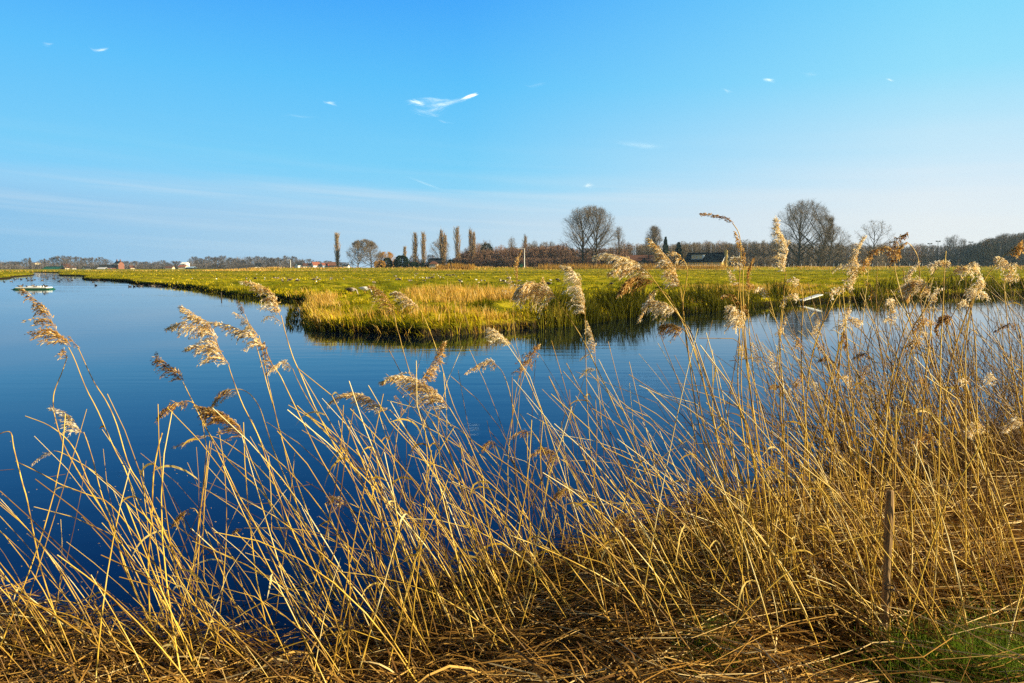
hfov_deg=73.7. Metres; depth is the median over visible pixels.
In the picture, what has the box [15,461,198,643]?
reed
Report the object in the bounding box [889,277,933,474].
reed
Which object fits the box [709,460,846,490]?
reed
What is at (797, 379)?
reed
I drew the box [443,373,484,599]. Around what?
reed
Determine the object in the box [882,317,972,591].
reed
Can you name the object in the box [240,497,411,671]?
reed
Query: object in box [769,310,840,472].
reed
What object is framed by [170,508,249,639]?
reed
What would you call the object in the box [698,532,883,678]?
reed
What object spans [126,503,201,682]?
reed
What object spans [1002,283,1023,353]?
reed
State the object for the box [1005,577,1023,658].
reed
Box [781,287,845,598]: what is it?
reed
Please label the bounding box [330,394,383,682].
reed
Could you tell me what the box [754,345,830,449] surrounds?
reed
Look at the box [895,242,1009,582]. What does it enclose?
reed
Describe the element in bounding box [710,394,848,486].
reed
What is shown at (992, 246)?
bare tree
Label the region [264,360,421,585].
reed
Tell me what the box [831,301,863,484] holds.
reed
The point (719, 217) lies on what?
reed
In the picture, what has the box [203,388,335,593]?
reed
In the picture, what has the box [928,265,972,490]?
reed
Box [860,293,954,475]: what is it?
reed
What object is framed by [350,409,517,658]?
reed
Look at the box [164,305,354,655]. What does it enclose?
reed
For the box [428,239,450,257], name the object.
bare tree
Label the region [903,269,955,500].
reed
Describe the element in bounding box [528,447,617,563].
reed
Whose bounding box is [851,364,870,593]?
reed
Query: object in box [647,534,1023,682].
green grass
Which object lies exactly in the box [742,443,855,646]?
reed
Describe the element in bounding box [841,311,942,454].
reed
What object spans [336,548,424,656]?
reed
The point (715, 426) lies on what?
reed
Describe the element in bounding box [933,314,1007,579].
reed
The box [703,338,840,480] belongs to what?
reed
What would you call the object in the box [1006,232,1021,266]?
bare tree
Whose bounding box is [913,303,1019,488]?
reed
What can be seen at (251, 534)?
reed
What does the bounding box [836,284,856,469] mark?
reed
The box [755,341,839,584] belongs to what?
reed
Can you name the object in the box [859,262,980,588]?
reed
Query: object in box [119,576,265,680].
reed
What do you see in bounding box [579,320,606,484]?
reed
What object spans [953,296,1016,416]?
reed
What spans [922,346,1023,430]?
reed
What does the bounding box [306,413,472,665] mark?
reed
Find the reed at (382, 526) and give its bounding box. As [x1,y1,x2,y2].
[297,405,426,669]
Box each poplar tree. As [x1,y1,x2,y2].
[333,231,340,266]
[411,231,418,262]
[420,231,426,266]
[438,229,446,265]
[453,226,461,258]
[468,225,475,262]
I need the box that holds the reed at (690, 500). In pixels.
[605,448,806,599]
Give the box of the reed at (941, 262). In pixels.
[873,259,950,582]
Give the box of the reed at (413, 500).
[372,427,453,629]
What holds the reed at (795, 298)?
on the ground at (816, 275)
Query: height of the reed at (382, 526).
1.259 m
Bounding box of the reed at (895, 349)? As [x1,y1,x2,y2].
[887,293,910,444]
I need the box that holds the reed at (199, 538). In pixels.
[193,441,209,635]
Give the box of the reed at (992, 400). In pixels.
[959,395,1022,412]
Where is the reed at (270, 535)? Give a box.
[241,435,305,629]
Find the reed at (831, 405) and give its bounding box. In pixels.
[792,328,895,496]
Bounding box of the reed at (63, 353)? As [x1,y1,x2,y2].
[53,348,154,635]
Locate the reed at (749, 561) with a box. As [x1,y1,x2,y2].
[705,448,780,672]
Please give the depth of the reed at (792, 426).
5.41 m
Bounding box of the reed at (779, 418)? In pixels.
[756,333,795,524]
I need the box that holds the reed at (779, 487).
[759,401,781,588]
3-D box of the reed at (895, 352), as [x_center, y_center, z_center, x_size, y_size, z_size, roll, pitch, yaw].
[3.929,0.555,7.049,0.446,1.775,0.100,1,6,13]
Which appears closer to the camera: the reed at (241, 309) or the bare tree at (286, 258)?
the reed at (241, 309)
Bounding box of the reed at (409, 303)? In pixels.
[389,291,505,494]
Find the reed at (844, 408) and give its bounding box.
[791,365,916,478]
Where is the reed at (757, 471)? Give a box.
[639,385,830,619]
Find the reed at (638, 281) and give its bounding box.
[591,252,769,595]
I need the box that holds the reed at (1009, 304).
[985,287,1023,322]
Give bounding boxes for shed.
[178,265,187,268]
[185,266,196,268]
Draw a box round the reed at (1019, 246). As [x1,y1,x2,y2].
[931,240,1023,599]
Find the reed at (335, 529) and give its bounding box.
[258,444,385,626]
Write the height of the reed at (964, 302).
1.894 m
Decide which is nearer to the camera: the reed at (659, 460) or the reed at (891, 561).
the reed at (891, 561)
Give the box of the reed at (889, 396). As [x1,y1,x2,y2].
[792,364,963,490]
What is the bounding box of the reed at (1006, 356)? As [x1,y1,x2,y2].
[981,322,1023,388]
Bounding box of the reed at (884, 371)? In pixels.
[876,269,914,487]
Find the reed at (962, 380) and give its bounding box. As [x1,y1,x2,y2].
[956,378,1023,521]
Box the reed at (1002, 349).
[980,326,1023,378]
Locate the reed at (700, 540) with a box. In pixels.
[625,476,754,630]
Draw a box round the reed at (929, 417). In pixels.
[878,363,981,542]
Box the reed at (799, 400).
[757,360,838,456]
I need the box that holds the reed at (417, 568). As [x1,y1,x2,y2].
[406,450,431,682]
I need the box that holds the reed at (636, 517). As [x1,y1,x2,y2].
[554,423,696,631]
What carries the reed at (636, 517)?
on the ground at (816, 275)
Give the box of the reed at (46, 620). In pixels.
[0,613,114,643]
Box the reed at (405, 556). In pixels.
[356,449,431,652]
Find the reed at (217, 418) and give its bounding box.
[192,405,327,633]
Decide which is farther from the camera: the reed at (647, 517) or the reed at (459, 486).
the reed at (459, 486)
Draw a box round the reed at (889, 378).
[833,329,927,466]
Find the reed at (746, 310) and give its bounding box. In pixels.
[742,304,798,591]
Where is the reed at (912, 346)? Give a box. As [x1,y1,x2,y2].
[850,339,921,569]
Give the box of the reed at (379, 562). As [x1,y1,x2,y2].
[360,451,382,673]
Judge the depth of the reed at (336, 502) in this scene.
3.62 m
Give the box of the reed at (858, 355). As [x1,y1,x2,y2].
[851,352,915,581]
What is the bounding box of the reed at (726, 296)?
[721,293,756,602]
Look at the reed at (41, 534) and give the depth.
3.25 m
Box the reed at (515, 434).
[509,429,577,557]
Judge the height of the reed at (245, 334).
1.764 m
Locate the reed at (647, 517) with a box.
[551,394,711,652]
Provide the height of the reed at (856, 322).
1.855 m
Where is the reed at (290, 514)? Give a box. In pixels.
[209,447,350,609]
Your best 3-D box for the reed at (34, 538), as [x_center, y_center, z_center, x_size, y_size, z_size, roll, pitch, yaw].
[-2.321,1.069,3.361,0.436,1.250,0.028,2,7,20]
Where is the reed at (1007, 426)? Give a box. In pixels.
[1000,417,1022,433]
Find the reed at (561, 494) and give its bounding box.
[550,486,633,568]
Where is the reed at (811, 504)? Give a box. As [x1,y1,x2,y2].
[733,356,840,616]
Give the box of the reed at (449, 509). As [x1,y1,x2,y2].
[391,403,482,609]
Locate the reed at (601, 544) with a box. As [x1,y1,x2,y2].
[477,444,700,666]
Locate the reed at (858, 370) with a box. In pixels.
[847,307,862,444]
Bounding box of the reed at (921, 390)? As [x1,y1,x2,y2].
[895,289,966,485]
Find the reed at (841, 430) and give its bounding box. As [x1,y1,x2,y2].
[798,372,873,493]
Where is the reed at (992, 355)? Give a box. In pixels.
[960,298,1022,405]
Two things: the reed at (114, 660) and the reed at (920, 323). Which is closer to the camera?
the reed at (114, 660)
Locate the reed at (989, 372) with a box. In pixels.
[952,320,1022,420]
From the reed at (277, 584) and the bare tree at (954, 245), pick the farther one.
the bare tree at (954, 245)
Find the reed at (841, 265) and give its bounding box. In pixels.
[810,261,854,581]
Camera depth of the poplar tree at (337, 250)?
331.75 m
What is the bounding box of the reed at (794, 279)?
[786,277,816,605]
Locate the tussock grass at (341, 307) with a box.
[151,280,1023,336]
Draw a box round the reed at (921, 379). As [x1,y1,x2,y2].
[915,377,995,556]
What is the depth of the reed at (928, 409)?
5.06 m
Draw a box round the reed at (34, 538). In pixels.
[0,431,66,647]
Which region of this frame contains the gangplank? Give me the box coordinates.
[798,294,822,302]
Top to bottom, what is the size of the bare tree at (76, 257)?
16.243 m
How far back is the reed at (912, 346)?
3.67 m
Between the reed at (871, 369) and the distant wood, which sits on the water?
the reed at (871, 369)
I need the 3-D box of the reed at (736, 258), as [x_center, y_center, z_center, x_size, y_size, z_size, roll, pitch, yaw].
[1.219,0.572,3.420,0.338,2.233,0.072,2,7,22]
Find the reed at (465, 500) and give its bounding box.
[423,381,495,616]
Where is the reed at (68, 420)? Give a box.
[46,405,167,652]
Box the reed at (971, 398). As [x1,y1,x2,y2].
[877,362,1013,452]
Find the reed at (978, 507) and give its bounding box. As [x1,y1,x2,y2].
[919,440,1023,588]
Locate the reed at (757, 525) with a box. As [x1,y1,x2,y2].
[679,479,843,580]
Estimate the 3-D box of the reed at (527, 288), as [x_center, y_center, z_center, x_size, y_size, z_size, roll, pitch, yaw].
[0.571,0.655,3.648,1.159,1.993,0.212,0,6,3]
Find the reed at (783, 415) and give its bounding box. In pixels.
[774,316,787,570]
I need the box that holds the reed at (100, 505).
[25,416,162,629]
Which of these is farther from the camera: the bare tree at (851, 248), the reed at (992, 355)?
the bare tree at (851, 248)
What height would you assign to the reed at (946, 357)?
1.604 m
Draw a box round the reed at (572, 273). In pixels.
[559,265,597,502]
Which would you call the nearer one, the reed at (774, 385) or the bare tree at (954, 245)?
the reed at (774, 385)
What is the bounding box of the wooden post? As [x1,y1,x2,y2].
[880,490,894,647]
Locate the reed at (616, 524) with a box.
[610,512,664,584]
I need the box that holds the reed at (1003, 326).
[993,323,1023,429]
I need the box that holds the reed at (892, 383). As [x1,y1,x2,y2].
[883,307,892,474]
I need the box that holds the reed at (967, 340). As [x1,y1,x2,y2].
[965,274,973,447]
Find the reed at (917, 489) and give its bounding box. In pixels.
[873,425,951,579]
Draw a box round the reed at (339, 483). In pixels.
[267,422,397,571]
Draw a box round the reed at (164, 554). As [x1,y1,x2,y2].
[161,411,182,681]
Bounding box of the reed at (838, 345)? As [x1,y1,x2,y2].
[838,301,851,463]
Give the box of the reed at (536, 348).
[500,344,540,551]
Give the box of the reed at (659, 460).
[590,373,709,547]
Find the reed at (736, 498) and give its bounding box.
[715,486,828,641]
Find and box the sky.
[0,0,1023,267]
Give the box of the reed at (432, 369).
[367,341,446,571]
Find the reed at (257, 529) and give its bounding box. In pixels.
[167,407,318,682]
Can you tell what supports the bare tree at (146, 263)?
on the ground at (816, 275)
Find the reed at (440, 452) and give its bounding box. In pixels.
[389,350,486,556]
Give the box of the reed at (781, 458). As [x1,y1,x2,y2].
[766,347,814,569]
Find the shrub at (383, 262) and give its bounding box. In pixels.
[374,260,385,267]
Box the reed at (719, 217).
[699,213,759,584]
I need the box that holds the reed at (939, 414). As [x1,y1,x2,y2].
[936,251,945,610]
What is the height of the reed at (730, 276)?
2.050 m
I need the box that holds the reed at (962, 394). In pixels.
[904,308,1011,480]
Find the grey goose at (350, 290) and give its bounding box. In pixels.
[345,288,357,293]
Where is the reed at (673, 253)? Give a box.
[666,251,734,582]
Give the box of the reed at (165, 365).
[150,352,350,619]
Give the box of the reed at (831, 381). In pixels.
[784,344,877,435]
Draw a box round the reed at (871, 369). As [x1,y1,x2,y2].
[852,293,882,485]
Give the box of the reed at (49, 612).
[8,592,103,644]
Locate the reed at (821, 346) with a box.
[816,340,874,573]
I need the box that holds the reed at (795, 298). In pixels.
[770,293,799,578]
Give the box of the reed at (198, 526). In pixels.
[184,423,233,625]
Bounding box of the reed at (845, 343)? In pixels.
[840,331,883,537]
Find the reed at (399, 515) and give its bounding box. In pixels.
[288,410,484,631]
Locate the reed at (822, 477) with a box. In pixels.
[783,387,835,589]
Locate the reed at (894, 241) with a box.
[884,232,1022,593]
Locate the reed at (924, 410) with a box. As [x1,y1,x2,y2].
[881,405,942,590]
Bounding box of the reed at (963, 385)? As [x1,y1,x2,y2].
[943,311,992,475]
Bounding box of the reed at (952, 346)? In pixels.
[935,281,972,464]
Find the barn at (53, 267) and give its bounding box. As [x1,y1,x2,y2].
[43,266,62,268]
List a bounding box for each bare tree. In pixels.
[8,261,20,268]
[19,258,28,266]
[35,259,45,268]
[43,260,55,265]
[51,255,65,265]
[61,256,78,268]
[69,256,86,268]
[79,258,90,267]
[82,257,100,268]
[98,259,112,264]
[140,261,152,268]
[154,260,168,268]
[166,261,181,268]
[188,257,201,266]
[195,258,206,267]
[202,256,212,265]
[205,257,223,268]
[213,255,229,268]
[223,258,237,267]
[229,258,242,268]
[235,260,250,268]
[245,256,255,266]
[248,256,263,267]
[257,256,269,264]
[263,257,278,266]
[273,257,283,266]
[279,255,292,267]
[287,256,298,267]
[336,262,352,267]
[346,239,381,267]
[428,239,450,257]
[495,244,505,257]
[506,238,515,251]
[557,203,619,266]
[610,226,625,254]
[626,241,634,254]
[633,243,650,254]
[642,225,662,255]
[681,241,690,256]
[687,241,705,253]
[707,242,713,251]
[722,241,730,255]
[744,241,764,265]
[750,241,760,258]
[759,240,766,259]
[762,241,776,262]
[768,198,837,266]
[814,225,852,266]
[842,243,861,260]
[855,220,894,263]
[895,241,904,266]
[905,243,924,265]
[917,244,926,265]
[942,237,953,259]
[949,235,961,266]
[956,238,965,256]
[975,240,994,263]
[980,236,996,266]
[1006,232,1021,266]
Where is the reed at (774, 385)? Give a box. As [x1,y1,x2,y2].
[768,383,818,544]
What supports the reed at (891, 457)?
on the ground at (816, 275)
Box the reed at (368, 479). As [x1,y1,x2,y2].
[297,368,407,636]
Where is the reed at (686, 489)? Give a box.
[592,408,758,621]
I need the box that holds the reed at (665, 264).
[645,238,741,570]
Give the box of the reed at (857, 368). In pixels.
[846,266,868,480]
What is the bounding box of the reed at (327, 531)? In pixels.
[300,405,343,633]
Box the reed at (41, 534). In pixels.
[0,414,72,644]
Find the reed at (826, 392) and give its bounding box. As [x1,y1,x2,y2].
[805,306,834,501]
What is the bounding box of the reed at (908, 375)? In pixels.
[867,322,954,479]
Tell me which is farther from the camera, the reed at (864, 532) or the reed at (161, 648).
the reed at (864, 532)
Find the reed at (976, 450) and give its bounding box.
[908,351,1008,575]
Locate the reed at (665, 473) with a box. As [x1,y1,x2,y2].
[637,328,697,630]
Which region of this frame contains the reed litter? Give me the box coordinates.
[0,404,1023,682]
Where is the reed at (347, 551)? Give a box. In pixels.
[277,431,350,681]
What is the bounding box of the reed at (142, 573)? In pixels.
[35,479,223,674]
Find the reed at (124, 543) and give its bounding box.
[35,507,197,621]
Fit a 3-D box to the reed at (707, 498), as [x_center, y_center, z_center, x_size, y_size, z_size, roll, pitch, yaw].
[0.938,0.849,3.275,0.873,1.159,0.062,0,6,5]
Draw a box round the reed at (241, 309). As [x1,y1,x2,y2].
[236,300,306,552]
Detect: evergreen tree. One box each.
[662,236,669,258]
[672,242,684,266]
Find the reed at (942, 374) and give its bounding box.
[901,285,975,448]
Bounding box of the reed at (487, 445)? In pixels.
[481,441,565,575]
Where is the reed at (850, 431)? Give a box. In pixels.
[790,334,882,555]
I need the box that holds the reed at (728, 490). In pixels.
[647,389,791,611]
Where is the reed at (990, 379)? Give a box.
[982,373,1019,421]
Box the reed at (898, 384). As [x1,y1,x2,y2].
[849,315,945,480]
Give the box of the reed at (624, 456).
[563,371,690,580]
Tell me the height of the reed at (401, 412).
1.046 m
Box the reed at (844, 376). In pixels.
[834,375,871,573]
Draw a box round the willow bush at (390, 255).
[376,252,395,265]
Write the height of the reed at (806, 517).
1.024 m
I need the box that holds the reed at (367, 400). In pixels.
[327,392,512,606]
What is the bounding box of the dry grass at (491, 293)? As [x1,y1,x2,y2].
[287,280,890,335]
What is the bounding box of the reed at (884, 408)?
[831,346,927,486]
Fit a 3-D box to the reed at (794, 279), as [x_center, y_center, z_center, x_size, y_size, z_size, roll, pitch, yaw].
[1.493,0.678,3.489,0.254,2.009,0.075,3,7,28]
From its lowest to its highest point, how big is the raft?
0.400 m
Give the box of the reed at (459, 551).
[449,543,510,614]
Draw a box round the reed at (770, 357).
[767,349,812,587]
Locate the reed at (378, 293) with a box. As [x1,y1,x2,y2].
[366,284,488,535]
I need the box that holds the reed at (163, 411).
[155,400,320,629]
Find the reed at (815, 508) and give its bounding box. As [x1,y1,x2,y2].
[813,377,832,624]
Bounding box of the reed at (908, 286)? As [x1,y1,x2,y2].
[893,275,973,576]
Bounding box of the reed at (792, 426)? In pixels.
[717,402,882,502]
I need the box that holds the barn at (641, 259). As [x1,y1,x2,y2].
[625,254,655,266]
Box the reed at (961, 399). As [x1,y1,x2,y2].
[904,321,1014,481]
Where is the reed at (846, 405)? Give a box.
[775,345,891,483]
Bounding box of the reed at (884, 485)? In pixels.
[868,381,907,615]
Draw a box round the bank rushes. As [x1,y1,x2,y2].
[190,269,1023,330]
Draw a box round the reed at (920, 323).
[850,318,936,602]
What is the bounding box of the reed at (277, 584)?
[223,467,325,682]
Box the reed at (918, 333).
[847,322,928,587]
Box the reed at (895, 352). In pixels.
[871,310,909,447]
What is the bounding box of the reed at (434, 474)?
[368,385,506,607]
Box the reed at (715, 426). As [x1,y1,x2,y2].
[712,349,734,537]
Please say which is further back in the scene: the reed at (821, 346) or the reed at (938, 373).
the reed at (938, 373)
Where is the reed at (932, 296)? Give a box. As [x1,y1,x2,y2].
[907,287,942,601]
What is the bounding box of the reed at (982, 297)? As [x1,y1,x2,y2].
[938,289,988,568]
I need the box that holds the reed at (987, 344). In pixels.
[952,313,1023,381]
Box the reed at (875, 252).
[799,246,891,588]
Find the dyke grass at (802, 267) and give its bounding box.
[2,265,1022,271]
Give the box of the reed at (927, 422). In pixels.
[840,396,1004,482]
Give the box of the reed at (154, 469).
[141,433,197,639]
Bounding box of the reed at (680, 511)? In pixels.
[594,502,767,553]
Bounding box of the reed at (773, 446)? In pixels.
[722,391,875,633]
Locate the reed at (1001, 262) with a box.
[993,256,1023,439]
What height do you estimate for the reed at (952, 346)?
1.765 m
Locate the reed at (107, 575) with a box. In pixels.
[95,467,142,682]
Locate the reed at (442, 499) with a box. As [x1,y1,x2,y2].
[409,361,476,654]
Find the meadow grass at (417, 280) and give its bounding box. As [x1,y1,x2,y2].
[0,269,1023,333]
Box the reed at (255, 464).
[171,435,336,583]
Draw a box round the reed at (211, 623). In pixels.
[96,611,309,670]
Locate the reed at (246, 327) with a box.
[232,312,334,589]
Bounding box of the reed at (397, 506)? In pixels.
[349,381,450,624]
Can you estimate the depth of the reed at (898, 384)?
5.52 m
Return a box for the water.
[0,272,1023,682]
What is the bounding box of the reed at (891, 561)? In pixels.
[801,465,961,672]
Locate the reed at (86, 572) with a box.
[0,491,164,658]
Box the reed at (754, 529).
[678,439,810,629]
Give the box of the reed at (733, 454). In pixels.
[706,333,752,611]
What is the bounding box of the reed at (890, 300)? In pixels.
[885,297,948,603]
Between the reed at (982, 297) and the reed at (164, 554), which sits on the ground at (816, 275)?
the reed at (982, 297)
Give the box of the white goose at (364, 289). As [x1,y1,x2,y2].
[359,287,371,291]
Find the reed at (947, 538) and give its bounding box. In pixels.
[913,444,968,633]
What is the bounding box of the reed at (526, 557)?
[504,550,560,616]
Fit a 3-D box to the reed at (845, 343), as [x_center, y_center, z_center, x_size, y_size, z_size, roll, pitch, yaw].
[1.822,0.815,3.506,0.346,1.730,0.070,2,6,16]
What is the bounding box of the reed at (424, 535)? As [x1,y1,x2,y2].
[302,430,502,658]
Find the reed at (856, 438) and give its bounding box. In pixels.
[842,286,875,613]
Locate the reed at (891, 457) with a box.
[807,329,964,605]
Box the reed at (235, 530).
[232,527,396,610]
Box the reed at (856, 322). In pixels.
[821,308,862,602]
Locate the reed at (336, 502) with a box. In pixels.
[324,495,392,619]
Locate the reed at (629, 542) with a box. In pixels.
[543,473,688,624]
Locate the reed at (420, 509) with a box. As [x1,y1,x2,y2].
[386,477,430,572]
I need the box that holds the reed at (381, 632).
[215,532,417,682]
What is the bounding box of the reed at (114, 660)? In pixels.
[0,584,138,682]
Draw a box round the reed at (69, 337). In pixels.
[68,336,208,625]
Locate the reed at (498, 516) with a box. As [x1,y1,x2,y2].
[409,455,569,610]
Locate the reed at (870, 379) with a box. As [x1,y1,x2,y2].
[868,326,877,453]
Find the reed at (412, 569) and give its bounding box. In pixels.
[386,470,450,671]
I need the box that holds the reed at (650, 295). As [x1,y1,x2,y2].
[637,290,741,568]
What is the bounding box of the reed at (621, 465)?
[566,363,679,578]
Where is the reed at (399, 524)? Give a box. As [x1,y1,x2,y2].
[357,452,408,674]
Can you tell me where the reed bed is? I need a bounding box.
[0,273,1023,682]
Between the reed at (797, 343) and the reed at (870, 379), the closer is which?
the reed at (797, 343)
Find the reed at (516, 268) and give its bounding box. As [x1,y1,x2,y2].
[502,250,521,447]
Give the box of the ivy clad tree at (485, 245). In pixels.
[481,240,493,256]
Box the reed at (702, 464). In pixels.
[661,338,725,590]
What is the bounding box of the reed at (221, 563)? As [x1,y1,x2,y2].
[147,512,277,641]
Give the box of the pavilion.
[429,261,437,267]
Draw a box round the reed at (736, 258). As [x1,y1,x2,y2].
[727,231,773,601]
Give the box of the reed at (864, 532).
[790,437,925,649]
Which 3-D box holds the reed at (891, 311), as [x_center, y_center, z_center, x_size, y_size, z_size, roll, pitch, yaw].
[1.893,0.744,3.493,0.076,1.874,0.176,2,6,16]
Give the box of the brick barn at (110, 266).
[98,265,115,268]
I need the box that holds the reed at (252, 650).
[101,555,286,682]
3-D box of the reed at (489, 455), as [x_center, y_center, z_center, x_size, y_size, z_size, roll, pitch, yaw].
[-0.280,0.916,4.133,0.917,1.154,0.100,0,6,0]
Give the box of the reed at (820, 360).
[815,357,850,576]
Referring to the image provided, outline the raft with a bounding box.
[10,286,54,289]
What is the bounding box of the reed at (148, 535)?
[131,408,204,662]
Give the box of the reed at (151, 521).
[107,394,170,653]
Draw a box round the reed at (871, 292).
[865,280,895,583]
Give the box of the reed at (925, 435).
[913,433,986,586]
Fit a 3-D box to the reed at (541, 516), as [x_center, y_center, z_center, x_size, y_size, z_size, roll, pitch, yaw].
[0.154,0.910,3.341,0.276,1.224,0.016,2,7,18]
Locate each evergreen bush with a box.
[382,257,392,267]
[393,255,409,267]
[409,262,420,267]
[447,259,453,266]
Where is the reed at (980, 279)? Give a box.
[963,273,985,601]
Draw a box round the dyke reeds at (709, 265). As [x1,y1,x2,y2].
[435,262,724,269]
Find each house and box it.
[61,264,71,268]
[113,259,123,268]
[255,263,261,267]
[295,262,302,267]
[302,263,310,267]
[311,262,320,267]
[321,263,328,267]
[328,262,335,267]
[428,258,441,265]
[684,250,730,266]
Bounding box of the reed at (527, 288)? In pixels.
[511,277,705,600]
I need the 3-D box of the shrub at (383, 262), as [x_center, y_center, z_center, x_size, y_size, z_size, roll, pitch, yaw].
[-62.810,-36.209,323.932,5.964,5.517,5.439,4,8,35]
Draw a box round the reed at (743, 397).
[675,383,812,477]
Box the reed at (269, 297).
[240,279,431,625]
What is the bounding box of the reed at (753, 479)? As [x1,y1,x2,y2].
[700,345,755,616]
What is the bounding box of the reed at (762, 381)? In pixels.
[748,343,795,553]
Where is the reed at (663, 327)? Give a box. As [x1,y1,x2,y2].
[656,322,764,558]
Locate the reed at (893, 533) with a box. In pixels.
[888,406,895,649]
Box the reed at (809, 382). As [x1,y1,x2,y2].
[731,357,877,478]
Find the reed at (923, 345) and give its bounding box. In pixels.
[891,290,964,462]
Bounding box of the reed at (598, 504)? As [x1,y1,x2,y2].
[548,376,635,670]
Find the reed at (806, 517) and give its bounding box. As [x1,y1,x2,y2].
[758,434,878,603]
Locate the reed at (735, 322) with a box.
[723,305,775,601]
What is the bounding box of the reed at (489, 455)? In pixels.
[387,400,537,569]
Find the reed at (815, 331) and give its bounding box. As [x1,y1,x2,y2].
[810,327,878,597]
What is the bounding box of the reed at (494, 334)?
[484,327,615,544]
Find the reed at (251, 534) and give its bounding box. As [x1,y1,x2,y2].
[243,422,268,635]
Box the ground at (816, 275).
[0,267,1023,682]
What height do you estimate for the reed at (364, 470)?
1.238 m
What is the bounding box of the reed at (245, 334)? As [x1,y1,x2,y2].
[206,321,407,614]
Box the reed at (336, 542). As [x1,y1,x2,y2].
[300,409,353,668]
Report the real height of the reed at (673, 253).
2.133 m
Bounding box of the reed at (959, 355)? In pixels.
[913,292,979,445]
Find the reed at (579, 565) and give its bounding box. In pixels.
[505,533,661,616]
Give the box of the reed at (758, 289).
[755,287,821,577]
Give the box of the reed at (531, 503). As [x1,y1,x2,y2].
[509,413,565,598]
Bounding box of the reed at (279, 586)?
[192,529,352,656]
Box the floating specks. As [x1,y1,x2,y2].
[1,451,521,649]
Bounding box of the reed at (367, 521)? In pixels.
[306,481,421,580]
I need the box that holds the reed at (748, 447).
[658,393,799,571]
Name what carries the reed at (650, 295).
on the ground at (816, 275)
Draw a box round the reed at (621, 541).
[514,380,671,660]
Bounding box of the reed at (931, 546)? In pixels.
[897,438,985,664]
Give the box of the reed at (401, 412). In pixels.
[392,395,405,504]
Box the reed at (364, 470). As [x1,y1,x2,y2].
[291,402,435,595]
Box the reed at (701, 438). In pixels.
[629,374,758,540]
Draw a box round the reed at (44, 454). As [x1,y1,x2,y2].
[32,451,212,597]
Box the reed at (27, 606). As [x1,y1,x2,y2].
[0,569,58,655]
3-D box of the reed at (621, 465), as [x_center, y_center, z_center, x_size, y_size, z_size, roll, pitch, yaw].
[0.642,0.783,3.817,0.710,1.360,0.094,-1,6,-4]
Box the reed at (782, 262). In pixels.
[769,216,797,577]
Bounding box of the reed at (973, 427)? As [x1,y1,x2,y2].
[963,422,1023,525]
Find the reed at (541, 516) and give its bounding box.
[521,406,571,620]
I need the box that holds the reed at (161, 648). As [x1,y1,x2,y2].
[57,555,189,682]
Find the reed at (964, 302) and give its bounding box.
[958,299,979,599]
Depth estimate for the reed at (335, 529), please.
3.62 m
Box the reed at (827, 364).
[807,282,846,476]
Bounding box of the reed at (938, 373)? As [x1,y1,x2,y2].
[910,296,982,498]
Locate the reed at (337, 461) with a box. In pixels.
[296,373,426,648]
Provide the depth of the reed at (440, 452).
4.04 m
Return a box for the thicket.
[376,244,629,267]
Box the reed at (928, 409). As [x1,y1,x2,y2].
[879,323,980,498]
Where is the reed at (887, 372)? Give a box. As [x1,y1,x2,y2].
[862,290,921,482]
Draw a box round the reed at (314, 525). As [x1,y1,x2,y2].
[213,408,382,655]
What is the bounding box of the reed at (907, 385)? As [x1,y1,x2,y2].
[893,289,927,510]
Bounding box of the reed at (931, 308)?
[909,305,941,544]
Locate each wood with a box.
[0,257,348,268]
[621,242,887,266]
[874,233,1023,266]
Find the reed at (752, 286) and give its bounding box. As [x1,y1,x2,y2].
[721,283,754,575]
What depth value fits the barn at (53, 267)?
687.87 m
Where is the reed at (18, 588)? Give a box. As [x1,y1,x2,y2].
[0,563,75,680]
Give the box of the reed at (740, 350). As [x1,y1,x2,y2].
[735,345,794,600]
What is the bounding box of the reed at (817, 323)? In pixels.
[812,319,873,554]
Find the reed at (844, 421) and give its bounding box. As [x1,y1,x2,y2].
[770,392,907,481]
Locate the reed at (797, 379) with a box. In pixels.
[768,373,803,594]
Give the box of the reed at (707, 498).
[618,399,789,624]
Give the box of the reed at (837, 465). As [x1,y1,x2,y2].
[791,347,879,612]
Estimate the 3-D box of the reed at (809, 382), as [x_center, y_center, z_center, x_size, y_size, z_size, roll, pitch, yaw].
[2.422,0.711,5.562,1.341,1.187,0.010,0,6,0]
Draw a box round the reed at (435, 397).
[378,372,507,609]
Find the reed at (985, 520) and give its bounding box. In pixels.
[983,414,991,631]
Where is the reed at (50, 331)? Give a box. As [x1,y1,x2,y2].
[18,289,221,647]
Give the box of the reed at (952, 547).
[925,518,990,598]
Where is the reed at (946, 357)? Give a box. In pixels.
[919,301,967,438]
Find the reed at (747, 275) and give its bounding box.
[745,258,780,579]
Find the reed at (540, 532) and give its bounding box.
[461,459,623,640]
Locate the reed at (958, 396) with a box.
[942,328,976,469]
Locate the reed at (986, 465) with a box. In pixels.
[924,375,1022,566]
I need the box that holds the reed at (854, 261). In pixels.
[815,235,866,564]
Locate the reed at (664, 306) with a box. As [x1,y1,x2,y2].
[643,299,757,581]
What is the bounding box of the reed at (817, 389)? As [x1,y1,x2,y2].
[809,379,882,573]
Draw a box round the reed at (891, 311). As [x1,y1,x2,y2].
[878,305,898,591]
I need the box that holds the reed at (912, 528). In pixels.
[906,438,916,634]
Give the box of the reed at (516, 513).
[449,436,566,596]
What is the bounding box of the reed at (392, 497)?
[289,405,454,634]
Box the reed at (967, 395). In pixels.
[942,304,978,479]
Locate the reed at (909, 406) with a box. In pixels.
[861,359,950,477]
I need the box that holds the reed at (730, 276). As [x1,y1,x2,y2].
[726,268,779,608]
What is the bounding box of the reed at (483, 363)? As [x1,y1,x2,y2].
[465,358,569,551]

